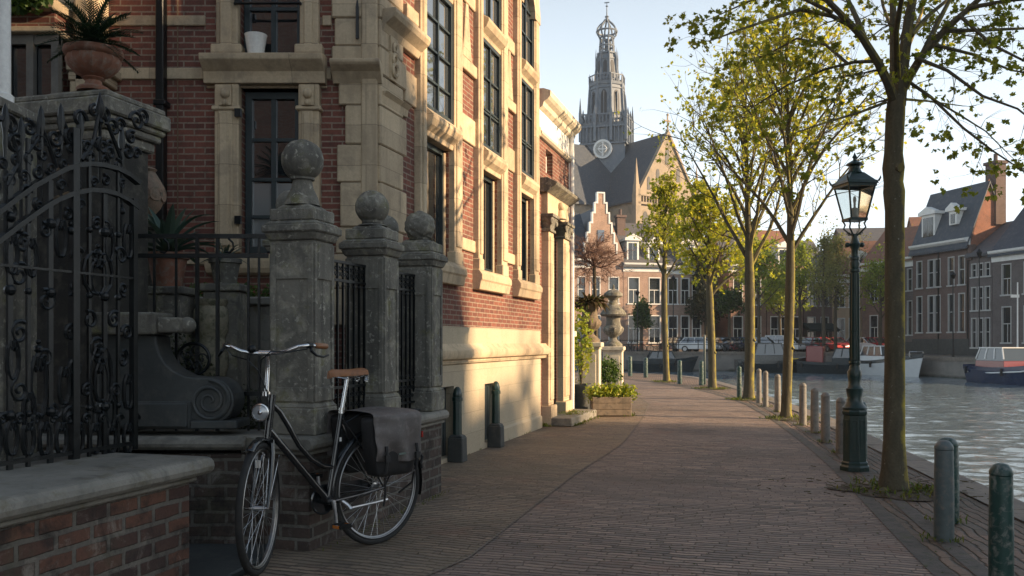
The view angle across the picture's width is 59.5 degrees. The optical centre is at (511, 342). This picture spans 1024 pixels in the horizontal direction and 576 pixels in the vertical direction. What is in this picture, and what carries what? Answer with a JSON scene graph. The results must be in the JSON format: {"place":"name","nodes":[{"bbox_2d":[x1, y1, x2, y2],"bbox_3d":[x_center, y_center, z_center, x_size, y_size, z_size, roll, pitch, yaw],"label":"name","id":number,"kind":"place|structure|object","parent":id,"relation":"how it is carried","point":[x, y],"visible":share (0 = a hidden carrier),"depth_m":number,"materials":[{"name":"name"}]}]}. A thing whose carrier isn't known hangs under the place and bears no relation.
{"place":"outdoors","nodes":[
{"label":"outdoors","id":0,"kind":"place"},
{"bbox_2d":[148,223,159,285],"bbox_3d":[-2.850,-0.125,7.000,0.300,1.610,0.300,0,0,0],"label":"pedestal","id":1,"kind":"object","parent":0,"point":[151,229],"visible":0.02,"depth_m":6.87,"materials":[{"name":"stone"}]},
{"bbox_2d":[148,167,166,220],"bbox_3d":[-2.853,-1.145,7.000,0.276,0.430,0.280,0,0,0],"label":"stone vase","id":2,"kind":"object","parent":1,"relation":"on","point":[157,195],"visible":0.5,"depth_m":6.94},
{"bbox_2d":[262,139,341,435],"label":"gate pier","id":3,"kind":"structure","parent":0,"point":[302,232],"depth_m":5.68,"materials":[{"name":"stone"}]},
{"bbox_2d":[339,190,404,409],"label":"gate pier","id":4,"kind":"structure","parent":0,"point":[374,245],"depth_m":6.68,"materials":[{"name":"stone"}]},
{"bbox_2d":[397,211,447,411],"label":"gate pier","id":5,"kind":"structure","parent":0,"point":[423,259],"depth_m":7.60,"materials":[{"name":"stone"}]},
{"bbox_2d":[243,393,647,575],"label":"footpath","id":6,"kind":"structure","parent":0,"point":[495,490],"depth_m":7.12,"materials":[{"name":"brick"}]},
{"bbox_2d":[37,409,448,550],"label":"garden wall","id":7,"kind":"structure","parent":6,"relation":"on","point":[303,525],"depth_m":5.62,"materials":[{"name":"brick"}]},
{"bbox_2d":[92,312,249,428],"bbox_3d":[-2.196,0.178,5.760,0.936,0.735,0.320,0,0,0],"label":"stone scroll","id":8,"kind":"object","parent":7,"relation":"on","point":[173,393],"visible":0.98,"depth_m":5.66,"materials":[{"name":"grey stone"}]},
{"bbox_2d":[138,234,269,430],"bbox_3d":[-2.279,-0.067,5.947,1.441,1.305,0.036,0,0,0],"label":"iron railing","id":9,"kind":"object","parent":7,"relation":"on","point":[197,255],"visible":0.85,"depth_m":5.94,"materials":[{"name":"metal"}]},
{"bbox_2d":[334,259,365,409],"bbox_3d":[-1.207,0.005,6.299,0.028,1.158,0.796,0,0,16],"label":"iron railing","id":10,"kind":"object","parent":7,"relation":"on","point":[348,281],"visible":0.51,"depth_m":6.42,"materials":[{"name":"metal"}]},
{"bbox_2d":[397,272,414,407],"bbox_3d":[-0.927,0.005,7.269,0.028,1.158,0.706,0,0,16],"label":"iron railing","id":11,"kind":"object","parent":7,"relation":"on","point":[405,380],"visible":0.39,"depth_m":7.42,"materials":[{"name":"metal"}]},
{"bbox_2d":[11,0,550,463],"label":"brick building","id":12,"kind":"structure","parent":6,"relation":"on","point":[405,108],"depth_m":8.17,"materials":[{"name":"brick"}]},
{"bbox_2d":[11,0,53,16],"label":"ivy","id":13,"kind":"object","parent":12,"relation":"attached to","point":[21,7],"visible":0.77,"depth_m":7.34,"materials":[{"name":"green plant"}]},
{"bbox_2d":[11,34,61,95],"bbox_3d":[-4.515,-2.315,7.590,1.370,0.570,0.060,0,0,0],"label":"bay window","id":14,"kind":"structure","parent":12,"relation":"in","point":[30,41],"depth_m":7.56,"materials":[{"name":"stone"}]},
{"bbox_2d":[244,31,266,52],"bbox_3d":[-2.290,-2.655,8.010,0.200,0.185,0.200,0,0,0],"label":"flower pot","id":15,"kind":"object","parent":12,"relation":"on","point":[255,41],"visible":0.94,"depth_m":7.94,"materials":[{"name":"ceramic"}]},
{"bbox_2d":[245,92,297,252],"bbox_3d":[-2.165,-1.540,8.160,0.510,1.460,0.060,0,0,0],"label":"window","id":16,"kind":"structure","parent":12,"relation":"in","point":[271,118],"depth_m":8.17,"materials":[{"name":"glass"}]},
{"bbox_2d":[244,0,299,52],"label":"window","id":17,"kind":"structure","parent":12,"relation":"in","point":[280,23],"depth_m":8.17,"materials":[{"name":"glass"}]},
{"bbox_2d":[427,141,443,253],"bbox_3d":[-0.888,-1.485,9.454,0.060,1.230,0.818,0,0,16],"label":"window","id":18,"kind":"structure","parent":12,"relation":"in","point":[434,154],"depth_m":9.69,"materials":[{"name":"glass"}]},
{"bbox_2d":[427,0,452,123],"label":"window","id":19,"kind":"structure","parent":12,"relation":"in","point":[439,12],"depth_m":9.55,"materials":[{"name":"glass"}]},
{"bbox_2d":[483,175,492,271],"bbox_3d":[-0.383,-1.485,11.198,0.060,1.230,0.788,0,0,16],"label":"window","id":20,"kind":"structure","parent":12,"relation":"in","point":[487,256],"depth_m":11.47,"materials":[{"name":"glass"}]},
{"bbox_2d":[484,38,499,155],"bbox_3d":[-0.287,-3.040,11.170,0.060,1.320,0.788,0,0,16],"label":"window","id":21,"kind":"structure","parent":12,"relation":"in","point":[491,56],"depth_m":11.30,"materials":[{"name":"glass"}]},
{"bbox_2d":[522,79,532,178],"bbox_3d":[0.178,-3.040,12.779,0.060,1.320,0.738,0,0,16],"label":"window","id":22,"kind":"structure","parent":12,"relation":"in","point":[527,92],"depth_m":12.97,"materials":[{"name":"glass"}]},
{"bbox_2d":[522,0,532,66],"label":"window","id":23,"kind":"structure","parent":12,"relation":"in","point":[527,23],"depth_m":12.96,"materials":[{"name":"glass"}]},
{"bbox_2d":[217,343,422,575],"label":"bicycle","id":24,"kind":"object","parent":6,"relation":"on","point":[335,494],"visible":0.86,"depth_m":5.34,"materials":[{"name":"metal"}]},
{"bbox_2d":[327,407,423,505],"bbox_3d":[-0.877,0.722,5.769,0.533,0.599,0.442,0,0,38],"label":"pannier bag","id":25,"kind":"object","parent":24,"relation":"hanging from","point":[391,440],"visible":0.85,"depth_m":5.62,"materials":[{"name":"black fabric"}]},
{"bbox_2d":[447,387,466,462],"bbox_3d":[-0.594,0.890,9.749,0.176,0.820,0.176,0,0,16],"label":"guard post","id":26,"kind":"object","parent":6,"relation":"on","point":[457,445],"visible":1,"depth_m":9.70,"materials":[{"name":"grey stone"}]},
{"bbox_2d":[487,381,503,447],"bbox_3d":[-0.200,0.890,11.113,0.176,0.820,0.176,0,0,16],"label":"guard post","id":27,"kind":"object","parent":6,"relation":"on","point":[495,438],"visible":1,"depth_m":11.06,"materials":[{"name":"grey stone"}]},
{"bbox_2d":[538,88,580,425],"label":"gateway wing","id":28,"kind":"structure","parent":6,"relation":"on","point":[559,124],"depth_m":14.67,"materials":[{"name":"stone"}]},
{"bbox_2d":[551,409,596,426],"bbox_3d":[0.967,1.227,14.695,0.480,0.134,1.920,0,0,17],"label":"doorstep","id":29,"kind":"object","parent":6,"relation":"on","point":[565,420],"visible":0.76,"depth_m":14.02,"materials":[{"name":"stone"}]},
{"bbox_2d":[574,383,592,408],"bbox_3d":[1.270,1.030,16.400,0.430,0.540,0.430,0,0,0],"label":"plant tub","id":30,"kind":"object","parent":6,"relation":"on","point":[580,402],"visible":0.54,"depth_m":16.23,"materials":[{"name":"black stone"}]},
{"bbox_2d":[574,304,594,383],"bbox_3d":[1.258,0.037,16.413,0.552,1.530,0.546,0,0,0],"label":"potted shrub","id":31,"kind":"object","parent":30,"relation":"on","point":[584,344],"visible":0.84,"depth_m":16.36,"materials":[{"name":"green plant"}]},
{"bbox_2d":[576,342,603,387],"bbox_3d":[1.500,0.650,17.300,0.500,1.300,0.500,0,0,11],"label":"pedestal","id":32,"kind":"object","parent":6,"relation":"on","point":[594,372],"visible":0.3,"depth_m":17.08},
{"bbox_2d":[579,302,601,341],"bbox_3d":[1.500,-0.385,17.300,0.460,0.770,0.460,0,0,0],"label":"garden urn","id":33,"kind":"object","parent":32,"relation":"on","point":[597,322],"visible":0.57,"depth_m":17.16,"materials":[{"name":"stone"}]},
{"bbox_2d":[574,292,610,312],"bbox_3d":[1.520,-0.771,17.319,0.886,0.416,0.895,0,0,0],"label":"dried plant","id":34,"kind":"object","parent":33,"relation":"in","point":[600,300],"visible":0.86,"depth_m":17.08,"materials":[{"name":"brown plant"}]},
{"bbox_2d":[569,230,634,336],"bbox_3d":[1.778,-0.570,19.234,1.692,3.740,1.774,0,0,0],"label":"topiary tree","id":35,"kind":"object","parent":6,"relation":"on","point":[595,252],"visible":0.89,"depth_m":19.12,"materials":[{"name":"brown plant"}]},
{"bbox_2d":[590,396,631,415],"bbox_3d":[1.740,1.117,15.850,0.680,0.325,0.440,0,0,-2],"label":"box planter","id":36,"kind":"object","parent":6,"relation":"on","point":[612,406],"visible":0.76,"depth_m":15.63,"materials":[{"name":"brown wood"}]},
{"bbox_2d":[583,382,640,403],"bbox_3d":[1.768,0.906,15.814,1.056,0.430,0.576,0,0,0],"label":"bedding plant","id":37,"kind":"object","parent":36,"relation":"in","point":[613,390],"visible":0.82,"depth_m":15.75,"materials":[{"name":"green plant"}]},
{"bbox_2d":[601,347,625,385],"bbox_3d":[2.430,0.700,21.500,0.550,1.200,0.550,0,0,11],"label":"pedestal","id":38,"kind":"object","parent":6,"relation":"on","point":[614,353],"visible":0.45,"depth_m":21.25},
{"bbox_2d":[600,284,626,346],"bbox_3d":[2.430,-0.648,21.500,0.638,1.496,0.638,0,0,0],"label":"garden urn","id":39,"kind":"object","parent":38,"relation":"on","point":[613,329],"visible":0.97,"depth_m":21.34,"materials":[{"name":"stone"}]},
{"bbox_2d":[323,380,976,549],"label":"weeds","id":40,"kind":"object","parent":6,"relation":"on","point":[819,440],"visible":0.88,"depth_m":7.88,"materials":[{"name":"green plant"}]},
{"bbox_2d":[601,354,624,384],"bbox_3d":[2.003,0.592,18.539,0.640,0.722,0.653,0,0,0],"label":"round bush","id":41,"kind":"object","parent":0,"point":[612,371],"visible":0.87,"depth_m":18.44,"materials":[{"name":"green plant"}]},
{"bbox_2d":[569,2,700,231],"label":"church","id":42,"kind":"structure","parent":0,"point":[616,165],"depth_m":171.68,"materials":[{"name":"stone"}]},
{"bbox_2d":[427,375,933,575],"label":"brick street","id":43,"kind":"structure","parent":0,"point":[680,511],"depth_m":6.77,"materials":[{"name":"brick"}]},
{"bbox_2d":[0,96,37,460],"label":"gate pier","id":44,"kind":"structure","parent":43,"relation":"on","point":[16,111],"depth_m":4.76,"materials":[{"name":"stone"}]},
{"bbox_2d":[0,0,13,102],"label":"white pole","id":45,"kind":"object","parent":44,"relation":"on","point":[5,49],"visible":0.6,"depth_m":4.70,"materials":[{"name":"paint"}]},
{"bbox_2d":[14,89,170,451],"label":"gate pier","id":46,"kind":"structure","parent":43,"relation":"on","point":[151,133],"depth_m":5.77,"materials":[{"name":"stone"}]},
{"bbox_2d":[0,92,148,469],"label":"iron gate","id":47,"kind":"structure","parent":46,"relation":"attached to","point":[70,372],"depth_m":4.66,"materials":[{"name":"metal"}]},
{"bbox_2d":[62,41,123,90],"bbox_3d":[-2.737,-1.774,5.860,0.370,0.275,0.370,0,0,0],"label":"planter bowl","id":48,"kind":"object","parent":46,"relation":"on","point":[94,65],"visible":0.89,"depth_m":5.76,"materials":[{"name":"ceramic"}]},
{"bbox_2d":[35,0,142,72],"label":"sago palm","id":49,"kind":"object","parent":48,"relation":"in","point":[97,30],"visible":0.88,"depth_m":5.77,"materials":[{"name":"green plant"}]},
{"bbox_2d":[0,450,214,575],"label":"garden wall","id":50,"kind":"structure","parent":43,"relation":"on","point":[114,514],"depth_m":4.14,"materials":[{"name":"brick"}]},
{"bbox_2d":[189,544,266,575],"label":"step","id":51,"kind":"object","parent":43,"relation":"on","point":[214,560],"visible":0.09,"depth_m":5.16,"materials":[{"name":"grey stone"}]},
{"bbox_2d":[353,408,988,575],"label":"litter","id":52,"kind":"object","parent":43,"relation":"on","point":[928,484],"visible":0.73,"depth_m":7.66,"materials":[{"name":"brown plant"}]},
{"bbox_2d":[627,379,955,575],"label":"kerb","id":53,"kind":"structure","parent":43,"relation":"on","point":[914,546],"depth_m":6.67,"materials":[{"name":"stone"}]},
{"bbox_2d":[625,378,987,575],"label":"kerb strip","id":54,"kind":"object","parent":43,"relation":"on","point":[969,561],"visible":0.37,"depth_m":6.45,"materials":[{"name":"stone"}]},
{"bbox_2d":[821,392,829,442],"bbox_3d":[4.055,0.971,11.590,0.116,0.651,0.116,0,0,-23],"label":"bollard","id":55,"kind":"object","parent":54,"relation":"on","point":[825,417],"visible":1,"depth_m":11.54,"materials":[{"name":"stone"}]},
{"bbox_2d":[836,397,845,453],"bbox_3d":[3.840,0.968,10.460,0.116,0.656,0.116,0,0,37],"label":"bollard","id":56,"kind":"object","parent":54,"relation":"on","point":[840,402],"visible":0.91,"depth_m":10.41,"materials":[{"name":"stone"}]},
{"bbox_2d":[934,440,953,541],"bbox_3d":[2.830,0.968,5.870,0.125,0.656,0.125,0,0,-35],"label":"bollard","id":57,"kind":"object","parent":54,"relation":"on","point":[944,490],"visible":0.99,"depth_m":5.82,"materials":[{"name":"metal"}]},
{"bbox_2d":[988,463,1013,575],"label":"bollard","id":58,"kind":"object","parent":54,"relation":"on","point":[1001,530],"visible":1,"depth_m":4.63,"materials":[{"name":"metal"}]},
{"bbox_2d":[574,354,975,378],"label":"quay wall","id":59,"kind":"structure","parent":0,"point":[941,368],"depth_m":77.76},
{"bbox_2d":[575,351,975,361],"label":"quay edge","id":60,"kind":"object","parent":59,"relation":"on","point":[968,359],"visible":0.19,"depth_m":80.43,"materials":[{"name":"stone"}]},
{"bbox_2d":[539,0,1023,249],"label":"sky","id":61,"kind":"structure","parent":0,"point":[569,40],"materials":[{"name":"white"}]},
{"bbox_2d":[574,371,1023,501],"bbox_3d":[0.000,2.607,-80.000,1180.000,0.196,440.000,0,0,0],"label":"water","id":62,"kind":"structure","parent":0,"point":[982,424],"depth_m":33.06,"materials":[{"name":"grey liquid"}]},
{"bbox_2d":[626,351,702,371],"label":"moored boat","id":63,"kind":"object","parent":62,"relation":"on","point":[655,361],"visible":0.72,"depth_m":78.65,"materials":[{"name":"grey"}]},
{"bbox_2d":[734,343,826,372],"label":"moored boat","id":64,"kind":"object","parent":62,"relation":"on","point":[768,357],"visible":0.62,"depth_m":76.20,"materials":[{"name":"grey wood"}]},
{"bbox_2d":[796,346,905,373],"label":"moored boat","id":65,"kind":"object","parent":62,"relation":"on","point":[815,363],"visible":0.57,"depth_m":74.06,"materials":[{"name":"grey"}]},
{"bbox_2d":[859,345,950,376],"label":"moored boat","id":66,"kind":"object","parent":62,"relation":"on","point":[872,359],"visible":0.55,"depth_m":70.22,"materials":[{"name":"grey"}]},
{"bbox_2d":[963,347,1023,385],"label":"moored boat","id":67,"kind":"object","parent":62,"relation":"on","point":[1000,365],"visible":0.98,"depth_m":55.66,"materials":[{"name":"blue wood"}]},
{"bbox_2d":[574,373,1023,575],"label":"quay pavement","id":68,"kind":"structure","parent":0,"point":[975,527],"depth_m":6.81,"materials":[{"name":"brick"}]},
{"bbox_2d":[767,416,809,420],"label":"tree pit soil","id":69,"kind":"object","parent":68,"relation":"on","point":[789,419],"visible":0.55,"depth_m":14.97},
{"bbox_2d":[640,0,954,417],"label":"maple tree","id":70,"kind":"object","parent":69,"relation":"on","point":[793,209],"visible":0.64,"depth_m":15.08,"materials":[{"name":"green plant"}]},
{"bbox_2d":[810,388,818,432],"bbox_3d":[4.330,0.973,12.820,0.116,0.646,0.116,0,0,42],"label":"bollard","id":71,"kind":"object","parent":68,"relation":"on","point":[814,415],"visible":1,"depth_m":12.77,"materials":[{"name":"stone"}]},
{"bbox_2d":[829,152,880,471],"bbox_3d":[3.480,-0.318,9.100,0.372,3.235,0.372,0,0,-9],"label":"street lamp","id":72,"kind":"object","parent":68,"relation":"on","point":[854,407],"visible":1,"depth_m":9.05,"materials":[{"name":"metal"}]},
{"bbox_2d":[828,484,933,500],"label":"tree pit soil","id":73,"kind":"object","parent":68,"relation":"on","point":[897,495],"visible":0.57,"depth_m":7.58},
{"bbox_2d":[663,0,1023,491],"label":"maple tree","id":74,"kind":"object","parent":73,"relation":"on","point":[897,80],"visible":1,"depth_m":7.73,"materials":[{"name":"green plant"}]},
{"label":"tree pit soil","id":75,"kind":"structure","parent":68,"relation":"on","visible":0},
{"bbox_2d":[614,2,861,398],"bbox_3d":[5.407,-3.170,20.370,4.518,8.949,5.022,0,0,-24],"label":"maple tree","id":76,"kind":"object","parent":75,"relation":"on","point":[749,228],"visible":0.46,"depth_m":20.14,"materials":[{"name":"green plant"}]},
{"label":"tree pit soil","id":77,"kind":"structure","parent":68,"relation":"on","visible":0},
{"bbox_2d":[667,159,785,387],"bbox_3d":[5.984,-1.945,24.788,3.391,6.502,2.859,0,0,12],"label":"maple tree","id":78,"kind":"object","parent":77,"relation":"on","point":[695,209],"visible":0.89,"depth_m":24.82,"materials":[{"name":"green plant"}]},
{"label":"tree pit soil","id":79,"kind":"structure","parent":68,"relation":"on","visible":0},
{"bbox_2d":[624,158,704,380],"bbox_3d":[5.183,-2.378,29.377,2.517,7.366,2.306,0,0,-42],"label":"maple tree","id":80,"kind":"object","parent":79,"relation":"on","point":[662,217],"visible":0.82,"depth_m":29.24,"materials":[{"name":"green plant"}]},
{"bbox_2d":[574,372,1023,520],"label":"quay edge","id":81,"kind":"object","parent":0,"point":[922,465],"visible":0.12,"depth_m":9.15,"materials":[{"name":"stone"}]},
{"bbox_2d":[795,241,840,350],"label":"canal house","id":82,"kind":"structure","parent":0,"point":[812,321],"depth_m":97.31,"materials":[{"name":"brown brick"}]},
{"bbox_2d":[699,351,975,357],"bbox_3d":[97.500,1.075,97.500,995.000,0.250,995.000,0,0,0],"label":"street","id":83,"kind":"structure","parent":0,"point":[912,354],"depth_m":74.40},
{"bbox_2d":[569,213,591,345],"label":"canal house","id":84,"kind":"structure","parent":83,"relation":"on","point":[579,230],"depth_m":90.76,"materials":[{"name":"brown brick"}]},
{"bbox_2d":[580,192,624,346],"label":"canal house","id":85,"kind":"structure","parent":83,"relation":"on","point":[596,217],"depth_m":91.06,"materials":[{"name":"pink brick"}]},
{"bbox_2d":[613,209,666,350],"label":"canal house","id":86,"kind":"structure","parent":83,"relation":"on","point":[644,279],"depth_m":92.06,"materials":[{"name":"brown brick"}]},
{"bbox_2d":[628,295,655,350],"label":"street tree","id":87,"kind":"object","parent":83,"relation":"on","point":[644,316],"visible":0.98,"depth_m":87.72,"materials":[{"name":"green plant"}]},
{"bbox_2d":[656,218,712,350],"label":"canal house","id":88,"kind":"structure","parent":83,"relation":"on","point":[685,325],"depth_m":93.02,"materials":[{"name":"brown brick"}]},
{"bbox_2d":[682,243,727,337],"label":"street tree","id":89,"kind":"object","parent":83,"relation":"on","point":[698,304],"visible":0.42,"depth_m":92.04,"materials":[{"name":"green plant"}]},
{"bbox_2d":[715,286,744,351],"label":"street tree","id":90,"kind":"object","parent":83,"relation":"on","point":[731,301],"visible":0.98,"depth_m":88.16,"materials":[{"name":"green plant"}]},
{"bbox_2d":[705,217,768,350],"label":"canal house","id":91,"kind":"structure","parent":83,"relation":"on","point":[737,326],"depth_m":94.95,"materials":[{"name":"red brick"}]},
{"bbox_2d":[722,230,804,342],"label":"street tree","id":92,"kind":"object","parent":83,"relation":"on","point":[763,269],"visible":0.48,"depth_m":82.03,"materials":[{"name":"plant"}]},
{"bbox_2d":[754,230,802,336],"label":"canal house","id":93,"kind":"structure","parent":83,"relation":"on","point":[771,323],"depth_m":95.85,"materials":[{"name":"red brick"}]},
{"bbox_2d":[760,261,812,334],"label":"street tree","id":94,"kind":"object","parent":83,"relation":"on","point":[780,305],"visible":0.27,"depth_m":90.81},
{"bbox_2d":[760,227,833,351],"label":"street tree","id":95,"kind":"object","parent":83,"relation":"on","point":[800,256],"visible":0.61,"depth_m":85.60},
{"bbox_2d":[803,215,849,351],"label":"street tree","id":96,"kind":"object","parent":83,"relation":"on","point":[825,243],"visible":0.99,"depth_m":79.34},
{"bbox_2d":[808,216,865,351],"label":"street tree","id":97,"kind":"object","parent":83,"relation":"on","point":[837,242],"visible":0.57,"depth_m":82.84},
{"bbox_2d":[825,241,876,340],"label":"canal house","id":98,"kind":"structure","parent":83,"relation":"on","point":[843,313],"depth_m":98.72,"materials":[{"name":"brown brick"}]},
{"bbox_2d":[859,242,884,344],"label":"street tree","id":99,"kind":"object","parent":83,"relation":"on","point":[876,270],"visible":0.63,"depth_m":83.44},
{"bbox_2d":[860,226,918,336],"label":"canal house","id":100,"kind":"structure","parent":83,"relation":"on","point":[870,321],"depth_m":95.10,"materials":[{"name":"red brick"}]},
{"bbox_2d":[905,244,912,353],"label":"canal house","id":101,"kind":"structure","parent":83,"relation":"on","point":[908,302],"depth_m":81.11,"materials":[{"name":"brown brick"}]},
{"bbox_2d":[908,154,1007,355],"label":"canal house","id":102,"kind":"structure","parent":83,"relation":"on","point":[946,235],"depth_m":75.76,"materials":[{"name":"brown brick"}]},
{"bbox_2d":[964,221,1012,355],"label":"canal house","id":103,"kind":"structure","parent":83,"relation":"on","point":[987,244],"depth_m":72.09,"materials":[{"name":"grey brick"}]},
{"bbox_2d":[832,228,884,241],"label":"canal house","id":104,"kind":"structure","parent":0,"point":[876,234],"depth_m":127.05,"materials":[{"name":"brown brick"}]},
{"bbox_2d":[987,208,1023,346],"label":"canal house","id":105,"kind":"structure","parent":0,"point":[1006,255],"depth_m":69.30,"materials":[{"name":"grey brick"}]},
{"bbox_2d":[1000,306,1011,343],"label":"window","id":106,"kind":"structure","parent":105,"relation":"in","point":[1005,312],"depth_m":69.35,"materials":[{"name":"white paint"}]},
{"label":"garden soil","id":107,"kind":"structure","parent":0,"visible":0},
{"bbox_2d":[148,286,194,371],"bbox_3d":[-2.575,0.135,6.700,0.360,1.090,0.360,0,0,0],"label":"pedestal","id":108,"kind":"object","parent":107,"relation":"on","point":[165,299],"visible":0.28,"depth_m":6.54,"materials":[{"name":"stone"}]},
{"bbox_2d":[148,251,189,285],"bbox_3d":[-2.575,-0.539,6.700,0.312,0.257,0.312,0,0,0],"label":"flower pot","id":109,"kind":"object","parent":108,"relation":"on","point":[165,271],"visible":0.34,"depth_m":6.60,"materials":[{"name":"ceramic"}]},
{"bbox_2d":[148,204,224,262],"bbox_3d":[-2.563,-0.817,6.746,0.790,0.429,0.807,0,0,-20],"label":"agave","id":110,"kind":"object","parent":109,"relation":"in","point":[171,225],"visible":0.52,"depth_m":6.62,"materials":[{"name":"green plant"}]},
{"bbox_2d":[193,299,228,376],"bbox_3d":[-2.266,0.178,6.750,0.260,1.004,0.260,0,0,0],"label":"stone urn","id":111,"kind":"object","parent":107,"relation":"on","point":[207,323],"visible":0.45,"depth_m":6.64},
{"bbox_2d":[200,283,246,428],"bbox_3d":[-2.208,0.117,6.900,0.300,1.125,0.300,0,0,0],"label":"pedestal","id":112,"kind":"object","parent":107,"relation":"on","point":[235,294],"visible":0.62,"depth_m":6.78,"materials":[{"name":"stone"}]},
{"bbox_2d":[208,258,241,282],"bbox_3d":[-2.208,-0.544,6.900,0.250,0.198,0.250,0,0,0],"label":"flower pot","id":113,"kind":"object","parent":112,"relation":"on","point":[229,269],"visible":0.73,"depth_m":6.82,"materials":[{"name":"stone"}]},
{"bbox_2d":[200,297,269,425],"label":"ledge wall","id":114,"kind":"structure","parent":107,"relation":"on","point":[264,323],"depth_m":7.30,"materials":[{"name":"stone"}]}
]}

